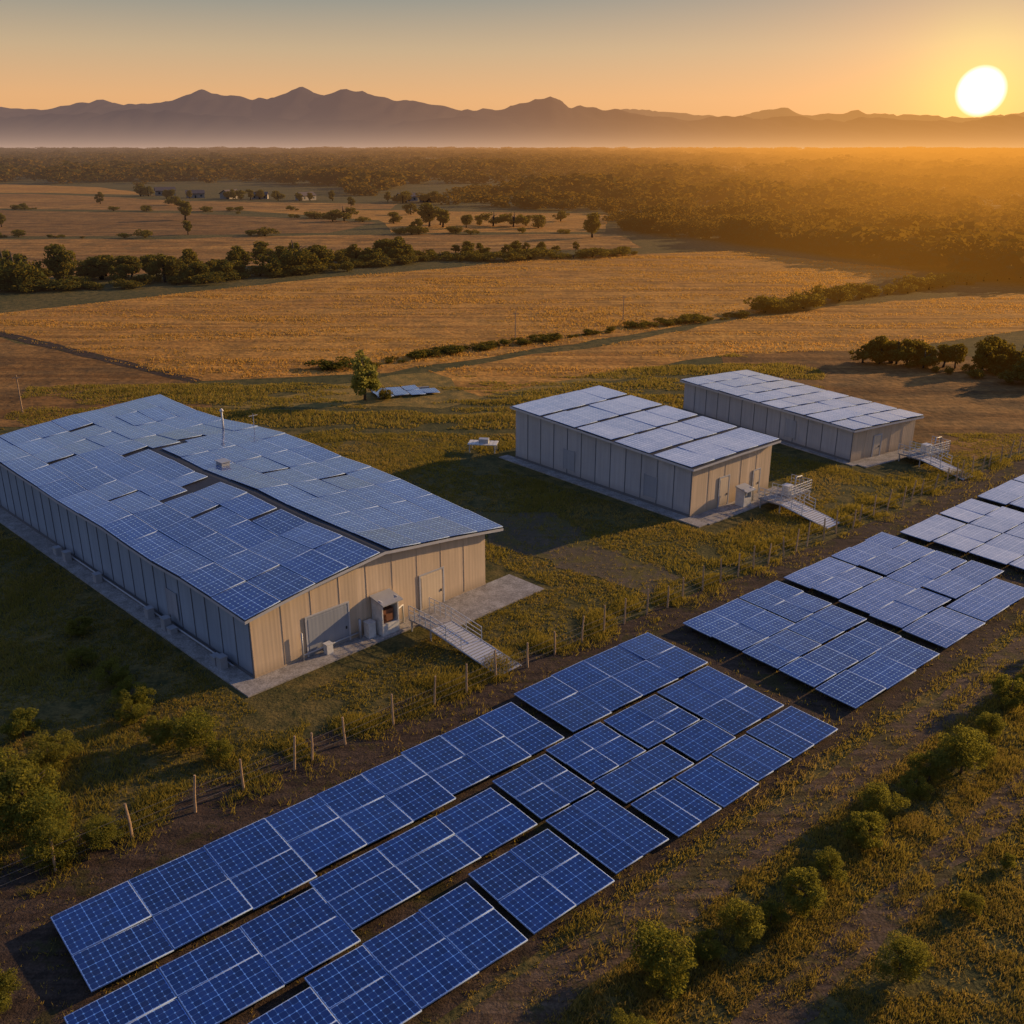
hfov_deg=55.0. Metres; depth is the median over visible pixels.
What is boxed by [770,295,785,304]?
shrub
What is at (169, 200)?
tree
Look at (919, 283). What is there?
shrub
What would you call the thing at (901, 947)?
bush
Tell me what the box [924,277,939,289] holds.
shrub
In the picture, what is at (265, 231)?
shrub
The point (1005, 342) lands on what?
tree
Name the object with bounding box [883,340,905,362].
tree
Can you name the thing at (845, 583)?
solar array
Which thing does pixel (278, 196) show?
tree
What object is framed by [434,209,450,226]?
tree
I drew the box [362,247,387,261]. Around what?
tree
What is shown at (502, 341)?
shrub
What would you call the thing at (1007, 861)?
bush
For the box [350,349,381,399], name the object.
tree
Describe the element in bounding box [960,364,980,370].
shrub
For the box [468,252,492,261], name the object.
shrub
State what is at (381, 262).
shrub
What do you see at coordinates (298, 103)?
mountain range
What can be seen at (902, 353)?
tree
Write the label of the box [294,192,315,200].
farmhouse
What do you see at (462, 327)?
field
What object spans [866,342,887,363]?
tree
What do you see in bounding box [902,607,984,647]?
solar array
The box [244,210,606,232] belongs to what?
field
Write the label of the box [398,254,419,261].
shrub
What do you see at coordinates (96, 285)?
shrub
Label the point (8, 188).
field
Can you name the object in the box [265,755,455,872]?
solar array
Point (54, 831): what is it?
bush
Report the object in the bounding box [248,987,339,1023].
solar array
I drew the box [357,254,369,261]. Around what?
tree
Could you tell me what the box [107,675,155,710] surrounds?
bush
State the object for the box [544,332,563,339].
shrub
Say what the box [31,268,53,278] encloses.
tree
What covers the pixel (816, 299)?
shrub
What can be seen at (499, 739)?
solar array
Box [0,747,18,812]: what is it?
bush
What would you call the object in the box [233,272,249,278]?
shrub
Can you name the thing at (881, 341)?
tree
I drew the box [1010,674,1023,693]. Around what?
bush
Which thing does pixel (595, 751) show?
solar array
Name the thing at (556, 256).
shrub
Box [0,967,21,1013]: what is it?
bush
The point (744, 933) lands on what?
bush
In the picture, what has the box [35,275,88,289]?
shrub
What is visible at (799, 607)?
solar array
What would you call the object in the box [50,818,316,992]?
solar array
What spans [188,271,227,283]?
shrub
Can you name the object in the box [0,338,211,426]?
field
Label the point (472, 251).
tree
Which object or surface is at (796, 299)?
shrub
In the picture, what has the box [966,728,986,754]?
bush
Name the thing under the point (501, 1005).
farm track
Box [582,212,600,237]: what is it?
tree
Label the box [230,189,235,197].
tree
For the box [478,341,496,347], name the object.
shrub
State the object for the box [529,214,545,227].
tree
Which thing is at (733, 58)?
sky
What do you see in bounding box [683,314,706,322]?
shrub
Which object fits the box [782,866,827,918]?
bush
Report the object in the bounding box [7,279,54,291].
shrub
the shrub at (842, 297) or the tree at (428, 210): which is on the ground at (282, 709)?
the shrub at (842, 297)
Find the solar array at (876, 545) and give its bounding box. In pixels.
[831,532,907,565]
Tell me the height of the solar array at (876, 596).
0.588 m
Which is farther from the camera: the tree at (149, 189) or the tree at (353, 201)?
the tree at (149, 189)
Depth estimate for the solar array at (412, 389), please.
138.53 m
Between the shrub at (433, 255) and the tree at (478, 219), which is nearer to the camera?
the shrub at (433, 255)
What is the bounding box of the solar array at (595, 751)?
[546,722,645,781]
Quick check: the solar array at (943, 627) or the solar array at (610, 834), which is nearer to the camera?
the solar array at (610, 834)
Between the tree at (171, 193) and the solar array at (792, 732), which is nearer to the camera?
the solar array at (792, 732)
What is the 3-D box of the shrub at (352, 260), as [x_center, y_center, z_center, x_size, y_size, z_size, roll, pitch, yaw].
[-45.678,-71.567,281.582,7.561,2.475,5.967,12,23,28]
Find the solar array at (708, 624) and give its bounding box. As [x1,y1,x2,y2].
[683,598,764,638]
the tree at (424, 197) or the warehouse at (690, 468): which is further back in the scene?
the tree at (424, 197)
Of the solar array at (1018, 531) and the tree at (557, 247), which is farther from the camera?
the tree at (557, 247)
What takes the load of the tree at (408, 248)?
on the ground at (282, 709)
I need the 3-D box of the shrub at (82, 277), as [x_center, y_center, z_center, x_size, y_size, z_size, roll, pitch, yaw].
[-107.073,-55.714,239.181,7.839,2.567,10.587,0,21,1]
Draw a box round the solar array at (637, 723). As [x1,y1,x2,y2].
[604,694,699,748]
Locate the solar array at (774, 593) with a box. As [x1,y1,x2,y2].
[739,581,803,609]
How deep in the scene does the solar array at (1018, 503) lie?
94.60 m
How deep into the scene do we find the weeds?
65.19 m
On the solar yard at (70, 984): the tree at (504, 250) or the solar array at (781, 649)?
the solar array at (781, 649)
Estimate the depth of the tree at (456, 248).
313.49 m
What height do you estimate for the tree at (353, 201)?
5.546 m
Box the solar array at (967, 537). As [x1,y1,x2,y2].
[933,524,1000,553]
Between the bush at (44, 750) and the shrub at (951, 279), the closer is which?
the bush at (44, 750)
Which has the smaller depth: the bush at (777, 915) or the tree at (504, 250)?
the bush at (777, 915)
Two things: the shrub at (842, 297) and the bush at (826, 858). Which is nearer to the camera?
the bush at (826, 858)
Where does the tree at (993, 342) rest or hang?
on the field at (958, 400)
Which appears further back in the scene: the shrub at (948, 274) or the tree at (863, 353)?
the shrub at (948, 274)
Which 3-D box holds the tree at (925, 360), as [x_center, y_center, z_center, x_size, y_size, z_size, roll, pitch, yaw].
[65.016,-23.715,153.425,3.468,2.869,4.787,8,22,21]
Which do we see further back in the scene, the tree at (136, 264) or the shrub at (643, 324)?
the tree at (136, 264)
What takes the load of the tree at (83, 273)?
on the ground at (282, 709)
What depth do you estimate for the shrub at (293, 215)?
464.71 m
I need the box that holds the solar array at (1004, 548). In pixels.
[969,533,1023,565]
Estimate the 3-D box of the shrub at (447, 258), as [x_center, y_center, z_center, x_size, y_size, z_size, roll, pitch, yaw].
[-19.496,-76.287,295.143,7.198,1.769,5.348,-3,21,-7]
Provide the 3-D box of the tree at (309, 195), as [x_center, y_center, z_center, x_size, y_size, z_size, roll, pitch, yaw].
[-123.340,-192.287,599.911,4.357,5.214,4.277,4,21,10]
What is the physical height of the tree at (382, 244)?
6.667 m
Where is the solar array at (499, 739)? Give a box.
[401,702,563,794]
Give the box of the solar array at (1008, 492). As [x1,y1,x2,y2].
[977,480,1023,505]
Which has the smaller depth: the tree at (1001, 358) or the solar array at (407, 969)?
the solar array at (407, 969)
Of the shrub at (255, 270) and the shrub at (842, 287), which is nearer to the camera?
the shrub at (842, 287)
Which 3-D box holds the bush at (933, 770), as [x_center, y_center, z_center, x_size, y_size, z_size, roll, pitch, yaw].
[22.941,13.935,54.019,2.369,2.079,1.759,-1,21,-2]
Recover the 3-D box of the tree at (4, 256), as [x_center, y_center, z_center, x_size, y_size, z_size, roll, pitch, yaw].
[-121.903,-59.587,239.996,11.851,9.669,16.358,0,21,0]
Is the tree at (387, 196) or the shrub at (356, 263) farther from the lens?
the tree at (387, 196)
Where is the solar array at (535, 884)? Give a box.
[468,829,614,933]
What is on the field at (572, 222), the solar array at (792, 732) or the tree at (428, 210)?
the tree at (428, 210)
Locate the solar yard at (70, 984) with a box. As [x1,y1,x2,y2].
[0,472,1023,1023]
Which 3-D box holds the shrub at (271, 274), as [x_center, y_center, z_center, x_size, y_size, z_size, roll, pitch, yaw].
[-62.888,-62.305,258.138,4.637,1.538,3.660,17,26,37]
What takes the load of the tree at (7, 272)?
on the ground at (282, 709)
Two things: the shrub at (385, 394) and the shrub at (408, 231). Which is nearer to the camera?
the shrub at (385, 394)
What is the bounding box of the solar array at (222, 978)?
[64,888,360,1023]
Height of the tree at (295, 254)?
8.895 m
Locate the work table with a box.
[467,437,498,453]
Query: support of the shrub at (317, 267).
on the ground at (282, 709)
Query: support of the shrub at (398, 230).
on the ground at (282, 709)
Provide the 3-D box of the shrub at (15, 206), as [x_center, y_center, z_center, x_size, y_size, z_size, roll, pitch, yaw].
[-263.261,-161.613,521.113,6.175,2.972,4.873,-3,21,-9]
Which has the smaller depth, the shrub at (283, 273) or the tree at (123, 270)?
the tree at (123, 270)
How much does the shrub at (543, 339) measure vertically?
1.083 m
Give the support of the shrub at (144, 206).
on the ground at (282, 709)
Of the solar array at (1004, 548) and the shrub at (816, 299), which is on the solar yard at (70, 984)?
the solar array at (1004, 548)
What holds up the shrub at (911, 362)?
on the field at (958, 400)
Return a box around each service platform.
[771,474,811,503]
[913,436,950,458]
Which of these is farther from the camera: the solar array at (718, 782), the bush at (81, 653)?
the bush at (81, 653)
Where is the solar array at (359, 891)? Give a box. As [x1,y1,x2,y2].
[309,788,536,930]
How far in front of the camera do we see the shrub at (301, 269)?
261.46 m
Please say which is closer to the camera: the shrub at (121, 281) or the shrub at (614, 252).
the shrub at (121, 281)
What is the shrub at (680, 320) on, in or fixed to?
on the ground at (282, 709)
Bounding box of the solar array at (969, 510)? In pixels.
[939,498,999,523]
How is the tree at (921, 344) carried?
on the field at (958, 400)
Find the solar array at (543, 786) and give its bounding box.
[492,754,594,819]
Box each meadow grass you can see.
[1,352,827,441]
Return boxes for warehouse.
[0,394,543,697]
[499,386,780,527]
[680,370,923,467]
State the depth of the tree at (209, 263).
256.43 m
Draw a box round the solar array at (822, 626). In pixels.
[787,605,866,643]
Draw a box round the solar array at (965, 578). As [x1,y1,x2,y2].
[922,560,1003,599]
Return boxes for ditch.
[0,331,199,382]
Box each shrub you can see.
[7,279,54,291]
[10,204,20,208]
[11,229,25,236]
[24,284,42,292]
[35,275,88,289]
[53,282,81,289]
[57,276,91,289]
[86,281,104,288]
[108,206,119,210]
[108,278,133,286]
[116,233,130,237]
[121,280,144,288]
[133,229,152,237]
[134,274,153,283]
[140,205,151,209]
[151,275,162,281]
[167,276,188,284]
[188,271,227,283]
[196,265,232,273]
[199,206,212,210]
[212,269,240,280]
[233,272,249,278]
[234,206,243,210]
[238,262,272,275]
[248,226,280,235]
[264,272,277,277]
[273,270,290,275]
[285,205,295,209]
[285,263,312,274]
[288,214,300,217]
[304,211,322,218]
[304,356,354,369]
[306,264,326,273]
[326,262,339,269]
[339,261,353,270]
[346,258,364,263]
[353,260,375,267]
[355,216,370,221]
[358,262,373,266]
[368,361,382,366]
[371,257,396,266]
[378,387,392,398]
[391,228,405,233]
[393,256,412,263]
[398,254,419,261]
[401,226,421,233]
[405,225,429,233]
[407,349,426,358]
[417,255,430,260]
[423,347,445,355]
[425,251,452,259]
[436,255,455,260]
[438,345,463,352]
[442,345,464,353]
[446,226,464,233]
[456,252,479,258]
[463,229,477,233]
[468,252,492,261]
[469,343,493,349]
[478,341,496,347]
[483,251,525,260]
[497,338,511,344]
[509,337,526,343]
[516,340,531,344]
[517,227,525,232]
[519,247,554,258]
[526,334,551,341]
[528,335,547,341]
[532,247,558,255]
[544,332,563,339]
[550,253,565,258]
[557,229,570,232]
[564,253,583,257]
[575,247,609,256]
[578,249,589,256]
[582,329,596,332]
[608,249,619,255]
[615,248,630,255]
[622,320,650,327]
[642,321,658,326]
[653,317,677,323]
[663,320,673,325]
[676,318,684,323]
[677,316,693,322]
[680,313,707,318]
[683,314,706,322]
[721,312,737,315]
[735,310,750,316]
[743,295,782,311]
[750,297,778,311]
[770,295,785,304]
[777,302,795,312]
[781,296,810,310]
[783,291,826,308]
[789,296,810,307]
[802,284,836,299]
[823,288,854,301]
[831,285,851,297]
[835,285,859,296]
[845,282,864,295]
[856,292,868,298]
[857,282,879,295]
[881,283,898,290]
[883,287,894,294]
[893,274,929,287]
[894,282,912,288]
[898,285,917,292]
[903,358,920,367]
[906,280,926,290]
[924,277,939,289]
[925,273,951,287]
[931,365,939,371]
[936,272,960,280]
[937,275,956,284]
[944,366,954,373]
[958,275,976,284]
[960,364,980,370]
[965,369,986,377]
[998,369,1019,382]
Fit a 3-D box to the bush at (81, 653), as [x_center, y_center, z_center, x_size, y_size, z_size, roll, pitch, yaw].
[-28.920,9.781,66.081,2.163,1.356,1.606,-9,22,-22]
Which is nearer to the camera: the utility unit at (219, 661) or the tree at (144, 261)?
the utility unit at (219, 661)
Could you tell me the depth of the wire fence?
66.64 m
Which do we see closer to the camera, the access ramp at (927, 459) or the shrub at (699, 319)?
the access ramp at (927, 459)
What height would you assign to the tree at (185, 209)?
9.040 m
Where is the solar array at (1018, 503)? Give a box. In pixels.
[1009,496,1023,509]
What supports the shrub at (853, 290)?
on the ground at (282, 709)
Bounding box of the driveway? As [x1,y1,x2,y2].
[472,511,681,594]
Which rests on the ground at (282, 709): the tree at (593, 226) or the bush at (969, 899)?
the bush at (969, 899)
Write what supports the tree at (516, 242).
on the ground at (282, 709)
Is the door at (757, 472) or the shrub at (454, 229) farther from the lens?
the shrub at (454, 229)
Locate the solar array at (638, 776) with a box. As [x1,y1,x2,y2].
[594,744,693,803]
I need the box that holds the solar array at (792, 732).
[746,706,837,758]
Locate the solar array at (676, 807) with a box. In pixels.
[631,779,720,836]
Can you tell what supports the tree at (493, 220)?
on the field at (572, 222)
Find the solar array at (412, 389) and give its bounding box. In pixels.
[371,385,439,397]
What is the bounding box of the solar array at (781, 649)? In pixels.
[742,629,820,669]
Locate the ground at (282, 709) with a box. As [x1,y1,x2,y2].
[0,149,1023,1023]
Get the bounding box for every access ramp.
[408,597,521,673]
[758,483,838,527]
[898,441,972,479]
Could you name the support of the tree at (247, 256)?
on the ground at (282, 709)
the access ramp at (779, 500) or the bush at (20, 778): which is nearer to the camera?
the bush at (20, 778)
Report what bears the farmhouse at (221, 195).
on the ground at (282, 709)
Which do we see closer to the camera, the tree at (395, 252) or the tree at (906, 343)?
the tree at (906, 343)
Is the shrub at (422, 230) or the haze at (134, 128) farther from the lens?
the haze at (134, 128)
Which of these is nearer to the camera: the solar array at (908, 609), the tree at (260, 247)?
the solar array at (908, 609)
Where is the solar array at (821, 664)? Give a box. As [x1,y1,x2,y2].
[779,622,901,687]
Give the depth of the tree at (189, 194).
626.06 m
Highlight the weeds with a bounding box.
[0,450,1023,911]
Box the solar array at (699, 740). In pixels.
[665,719,735,761]
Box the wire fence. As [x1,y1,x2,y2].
[0,437,1023,885]
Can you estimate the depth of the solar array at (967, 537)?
86.33 m
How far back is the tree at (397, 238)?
298.07 m
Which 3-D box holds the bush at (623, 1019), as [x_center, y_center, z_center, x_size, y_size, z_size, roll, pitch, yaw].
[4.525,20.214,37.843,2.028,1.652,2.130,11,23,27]
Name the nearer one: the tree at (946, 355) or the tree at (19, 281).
the tree at (946, 355)
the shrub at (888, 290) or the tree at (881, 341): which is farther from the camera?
the shrub at (888, 290)
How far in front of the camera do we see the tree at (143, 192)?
652.52 m
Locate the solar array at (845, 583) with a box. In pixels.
[812,567,882,600]
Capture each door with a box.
[304,601,350,656]
[419,566,444,610]
[717,474,729,506]
[752,468,760,493]
[871,433,882,456]
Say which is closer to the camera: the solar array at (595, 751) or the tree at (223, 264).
the solar array at (595, 751)
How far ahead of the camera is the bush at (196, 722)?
56.23 m
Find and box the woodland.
[0,146,1023,281]
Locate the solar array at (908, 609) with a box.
[869,588,951,629]
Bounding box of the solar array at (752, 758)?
[712,734,790,780]
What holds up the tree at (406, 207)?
on the field at (572, 222)
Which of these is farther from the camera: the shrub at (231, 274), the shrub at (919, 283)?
the shrub at (231, 274)
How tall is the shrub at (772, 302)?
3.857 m
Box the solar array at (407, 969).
[304,882,527,1023]
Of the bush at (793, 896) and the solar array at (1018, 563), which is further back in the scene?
the solar array at (1018, 563)
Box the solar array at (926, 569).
[886,550,966,588]
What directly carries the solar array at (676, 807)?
on the solar yard at (70, 984)
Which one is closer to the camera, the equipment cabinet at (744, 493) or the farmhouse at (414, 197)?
the equipment cabinet at (744, 493)
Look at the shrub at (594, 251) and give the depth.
302.07 m
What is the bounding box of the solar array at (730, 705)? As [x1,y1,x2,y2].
[657,666,783,735]
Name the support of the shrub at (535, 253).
on the ground at (282, 709)
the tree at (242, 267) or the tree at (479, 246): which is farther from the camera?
the tree at (479, 246)
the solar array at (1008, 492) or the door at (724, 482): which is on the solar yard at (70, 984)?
the solar array at (1008, 492)
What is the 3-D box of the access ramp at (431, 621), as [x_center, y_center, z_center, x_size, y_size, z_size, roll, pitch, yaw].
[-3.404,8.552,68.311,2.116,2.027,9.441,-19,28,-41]
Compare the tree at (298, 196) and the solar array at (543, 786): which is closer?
the solar array at (543, 786)
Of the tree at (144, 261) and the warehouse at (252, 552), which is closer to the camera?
the warehouse at (252, 552)
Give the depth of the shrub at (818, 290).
216.89 m
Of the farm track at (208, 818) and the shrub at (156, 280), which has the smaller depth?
the farm track at (208, 818)
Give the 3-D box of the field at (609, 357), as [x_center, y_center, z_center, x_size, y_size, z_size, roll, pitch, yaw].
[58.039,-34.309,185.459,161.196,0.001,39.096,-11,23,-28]
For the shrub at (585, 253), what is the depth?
300.95 m
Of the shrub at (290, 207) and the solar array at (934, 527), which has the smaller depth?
the solar array at (934, 527)
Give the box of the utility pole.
[12,375,23,412]
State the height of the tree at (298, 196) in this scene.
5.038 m
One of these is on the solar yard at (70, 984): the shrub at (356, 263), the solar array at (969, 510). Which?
the solar array at (969, 510)
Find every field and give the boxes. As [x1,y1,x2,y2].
[0,184,138,194]
[0,194,396,210]
[0,210,374,235]
[0,234,640,277]
[0,251,918,380]
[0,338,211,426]
[217,370,640,408]
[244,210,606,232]
[433,293,1023,395]
[721,350,1023,459]
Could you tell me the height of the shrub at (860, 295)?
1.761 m
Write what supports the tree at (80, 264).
on the ground at (282, 709)
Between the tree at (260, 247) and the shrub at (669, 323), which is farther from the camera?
the tree at (260, 247)
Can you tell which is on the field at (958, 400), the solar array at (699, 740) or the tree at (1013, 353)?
the tree at (1013, 353)
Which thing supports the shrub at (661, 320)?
on the ground at (282, 709)
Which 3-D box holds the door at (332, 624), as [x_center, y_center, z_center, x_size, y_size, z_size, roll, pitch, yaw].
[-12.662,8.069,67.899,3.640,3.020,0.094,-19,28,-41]
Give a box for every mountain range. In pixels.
[0,87,1023,137]
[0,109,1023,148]
[621,108,1023,122]
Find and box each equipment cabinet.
[369,588,403,635]
[735,483,755,506]
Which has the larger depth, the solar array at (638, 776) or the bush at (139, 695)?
the bush at (139, 695)
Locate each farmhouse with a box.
[154,187,175,195]
[185,190,204,197]
[219,189,238,198]
[252,192,268,198]
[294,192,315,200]
[396,193,417,201]
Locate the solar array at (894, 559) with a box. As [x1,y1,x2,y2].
[860,542,934,576]
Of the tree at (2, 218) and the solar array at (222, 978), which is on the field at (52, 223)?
the tree at (2, 218)
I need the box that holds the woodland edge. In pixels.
[617,199,1023,280]
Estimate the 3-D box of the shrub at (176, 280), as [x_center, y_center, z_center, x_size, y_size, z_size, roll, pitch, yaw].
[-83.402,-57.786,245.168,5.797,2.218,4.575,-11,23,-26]
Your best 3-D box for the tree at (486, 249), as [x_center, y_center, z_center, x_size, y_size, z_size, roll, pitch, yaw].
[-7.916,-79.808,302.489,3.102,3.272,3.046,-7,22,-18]
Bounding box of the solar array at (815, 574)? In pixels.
[784,557,855,589]
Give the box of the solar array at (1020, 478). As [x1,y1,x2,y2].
[1013,474,1023,482]
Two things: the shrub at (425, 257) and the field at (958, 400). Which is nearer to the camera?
the field at (958, 400)
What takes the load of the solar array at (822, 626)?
on the solar yard at (70, 984)
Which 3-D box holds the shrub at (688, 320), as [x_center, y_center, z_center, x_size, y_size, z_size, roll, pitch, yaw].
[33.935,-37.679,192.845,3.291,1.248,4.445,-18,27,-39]
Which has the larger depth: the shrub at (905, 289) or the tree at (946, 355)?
the shrub at (905, 289)
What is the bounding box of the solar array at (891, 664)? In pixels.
[815,637,939,708]
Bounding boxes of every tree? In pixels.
[0,213,5,226]
[0,249,29,270]
[0,251,48,281]
[12,272,42,284]
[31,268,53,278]
[42,243,76,278]
[45,262,76,280]
[72,260,91,275]
[77,269,95,278]
[82,254,116,279]
[92,265,105,279]
[94,192,103,203]
[108,263,134,280]
[112,255,125,276]
[119,255,142,276]
[133,184,144,192]
[135,190,147,195]
[139,254,155,275]
[141,186,154,195]
[145,253,183,281]
[155,259,182,280]
[161,189,168,198]
[164,195,180,204]
[167,189,174,196]
[174,200,191,219]
[179,248,199,265]
[179,262,209,278]
[181,221,191,234]
[186,190,191,198]
[200,260,217,268]
[212,259,239,275]
[223,191,229,198]
[225,245,244,265]
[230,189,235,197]
[231,249,253,264]
[234,190,246,198]
[235,264,245,272]
[245,189,253,199]
[250,241,273,264]
[253,253,287,272]
[255,189,264,198]
[267,245,286,267]
[271,193,285,200]
[280,240,321,265]
[295,193,302,200]
[306,192,313,200]
[306,245,328,265]
[309,244,334,270]
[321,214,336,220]
[327,250,348,261]
[328,190,334,200]
[328,206,358,220]
[335,253,349,264]
[345,244,360,258]
[347,196,355,204]
[349,251,365,258]
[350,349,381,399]
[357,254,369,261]
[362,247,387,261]
[372,238,393,254]
[383,191,390,201]
[385,239,415,255]
[387,211,402,222]
[387,248,406,262]
[391,236,404,248]
[396,193,408,202]
[401,191,412,202]
[402,203,418,214]
[408,218,422,227]
[412,250,424,256]
[417,203,440,226]
[419,194,427,202]
[427,191,439,199]
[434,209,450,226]
[450,244,460,252]
[455,255,464,261]
[460,214,472,227]
[460,246,474,251]
[461,241,474,247]
[462,247,480,254]
[474,215,482,224]
[475,243,482,252]
[480,212,505,225]
[482,247,490,254]
[501,244,511,254]
[502,213,527,226]
[505,248,523,253]
[510,240,521,246]
[512,244,521,249]
[521,242,530,249]
[522,215,530,225]
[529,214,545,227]
[537,241,545,247]
[551,245,561,250]
[552,210,569,220]
[572,241,579,250]
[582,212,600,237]
[848,344,877,362]
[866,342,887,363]
[868,335,890,363]
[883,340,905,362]
[889,340,917,363]
[901,338,916,364]
[913,339,930,364]
[918,351,939,367]
[922,345,939,365]
[936,344,955,367]
[951,343,968,367]
[971,342,996,370]
[974,335,1007,370]
[987,354,1008,366]
[990,338,1007,354]
[998,341,1015,354]
[1003,346,1023,371]
[1006,348,1023,360]
[1011,352,1023,372]
[1014,356,1023,381]
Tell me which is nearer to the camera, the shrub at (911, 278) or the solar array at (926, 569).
the solar array at (926, 569)
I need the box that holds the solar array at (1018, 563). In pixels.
[1009,556,1023,571]
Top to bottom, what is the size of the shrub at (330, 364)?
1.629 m
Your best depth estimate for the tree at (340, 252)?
286.40 m
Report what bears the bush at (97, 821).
on the ground at (282, 709)
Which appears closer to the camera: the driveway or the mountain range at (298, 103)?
the driveway
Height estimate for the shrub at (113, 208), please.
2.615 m
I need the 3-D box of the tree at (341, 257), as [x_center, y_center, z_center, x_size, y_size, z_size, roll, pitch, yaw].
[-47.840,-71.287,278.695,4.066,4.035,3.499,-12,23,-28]
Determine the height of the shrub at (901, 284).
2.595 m
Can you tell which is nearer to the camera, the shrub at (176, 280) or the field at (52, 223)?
the shrub at (176, 280)
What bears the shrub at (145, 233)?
on the ground at (282, 709)
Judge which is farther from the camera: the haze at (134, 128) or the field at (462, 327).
the haze at (134, 128)
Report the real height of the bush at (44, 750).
2.019 m
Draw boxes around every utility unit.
[52,545,233,669]
[300,618,375,660]
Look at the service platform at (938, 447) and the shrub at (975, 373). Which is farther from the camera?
the shrub at (975, 373)
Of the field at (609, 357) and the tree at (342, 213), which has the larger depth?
the tree at (342, 213)
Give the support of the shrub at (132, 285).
on the ground at (282, 709)
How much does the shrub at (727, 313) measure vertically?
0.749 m
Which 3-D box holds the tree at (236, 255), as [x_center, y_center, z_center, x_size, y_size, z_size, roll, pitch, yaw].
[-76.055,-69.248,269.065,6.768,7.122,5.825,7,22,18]
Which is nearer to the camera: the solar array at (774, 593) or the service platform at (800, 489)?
the solar array at (774, 593)
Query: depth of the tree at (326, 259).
270.12 m
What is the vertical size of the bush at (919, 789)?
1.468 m
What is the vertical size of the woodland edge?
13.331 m
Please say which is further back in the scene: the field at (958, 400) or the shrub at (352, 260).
the shrub at (352, 260)
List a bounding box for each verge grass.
[529,671,1023,1023]
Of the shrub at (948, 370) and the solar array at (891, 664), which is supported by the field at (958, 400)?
the shrub at (948, 370)
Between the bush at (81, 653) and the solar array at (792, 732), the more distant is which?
the bush at (81, 653)
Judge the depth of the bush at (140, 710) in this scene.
59.14 m
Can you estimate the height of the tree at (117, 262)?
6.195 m
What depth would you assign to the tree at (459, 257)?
292.40 m
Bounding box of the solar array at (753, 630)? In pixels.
[712,610,794,651]
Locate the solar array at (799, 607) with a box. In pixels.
[767,592,831,622]
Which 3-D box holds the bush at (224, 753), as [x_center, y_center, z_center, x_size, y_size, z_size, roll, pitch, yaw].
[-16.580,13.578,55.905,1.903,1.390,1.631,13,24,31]
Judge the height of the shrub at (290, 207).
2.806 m
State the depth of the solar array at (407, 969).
41.66 m
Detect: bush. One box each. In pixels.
[0,707,42,739]
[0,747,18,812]
[0,757,59,824]
[0,783,72,845]
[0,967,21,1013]
[19,815,80,870]
[20,728,83,771]
[64,646,98,665]
[65,616,92,635]
[78,813,123,849]
[86,656,130,689]
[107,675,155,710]
[114,699,150,725]
[139,716,177,745]
[150,705,219,751]
[204,738,233,761]
[610,1006,656,1023]
[627,919,697,1000]
[690,928,727,960]
[716,897,767,951]
[758,899,789,927]
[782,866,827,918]
[810,846,848,883]
[841,810,883,848]
[856,809,888,830]
[858,781,911,818]
[871,930,935,984]
[895,767,934,800]
[906,748,953,783]
[937,723,997,773]
[959,890,985,915]
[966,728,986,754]
[974,711,1006,738]
[988,673,1023,707]
[999,852,1016,869]
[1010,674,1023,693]
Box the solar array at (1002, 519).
[970,506,1023,533]
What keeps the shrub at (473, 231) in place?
on the ground at (282, 709)
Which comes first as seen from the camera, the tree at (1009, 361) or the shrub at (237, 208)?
the tree at (1009, 361)
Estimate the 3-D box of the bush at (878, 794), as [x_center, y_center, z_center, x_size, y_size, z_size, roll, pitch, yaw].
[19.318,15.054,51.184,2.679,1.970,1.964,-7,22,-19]
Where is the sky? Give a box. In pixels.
[0,0,1023,117]
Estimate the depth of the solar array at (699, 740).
57.16 m
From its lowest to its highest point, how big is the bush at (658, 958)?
2.893 m
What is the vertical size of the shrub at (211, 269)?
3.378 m
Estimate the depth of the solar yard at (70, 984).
50.55 m
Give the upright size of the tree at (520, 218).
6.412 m
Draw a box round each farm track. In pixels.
[0,456,1023,926]
[451,634,1023,1023]
[731,768,1023,1023]
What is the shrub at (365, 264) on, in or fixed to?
on the ground at (282, 709)
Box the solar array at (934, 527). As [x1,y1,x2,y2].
[900,514,965,543]
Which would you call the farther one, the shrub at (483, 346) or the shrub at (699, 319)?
the shrub at (699, 319)
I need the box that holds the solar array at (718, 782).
[676,756,758,807]
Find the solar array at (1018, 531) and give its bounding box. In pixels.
[1005,523,1023,538]
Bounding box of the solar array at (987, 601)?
[946,578,1023,621]
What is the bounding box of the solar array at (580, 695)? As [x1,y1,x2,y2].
[514,632,707,731]
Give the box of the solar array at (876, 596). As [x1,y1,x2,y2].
[839,577,915,614]
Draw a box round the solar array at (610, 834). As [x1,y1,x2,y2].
[546,791,668,873]
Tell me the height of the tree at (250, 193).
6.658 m
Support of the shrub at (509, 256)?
on the ground at (282, 709)
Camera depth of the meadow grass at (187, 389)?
136.06 m
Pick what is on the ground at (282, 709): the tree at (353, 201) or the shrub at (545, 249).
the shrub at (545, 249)
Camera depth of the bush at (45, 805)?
48.67 m
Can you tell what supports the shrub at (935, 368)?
on the field at (958, 400)
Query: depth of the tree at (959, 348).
152.59 m
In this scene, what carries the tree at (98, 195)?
on the field at (47, 201)
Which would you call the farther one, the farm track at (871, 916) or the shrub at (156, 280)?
the shrub at (156, 280)

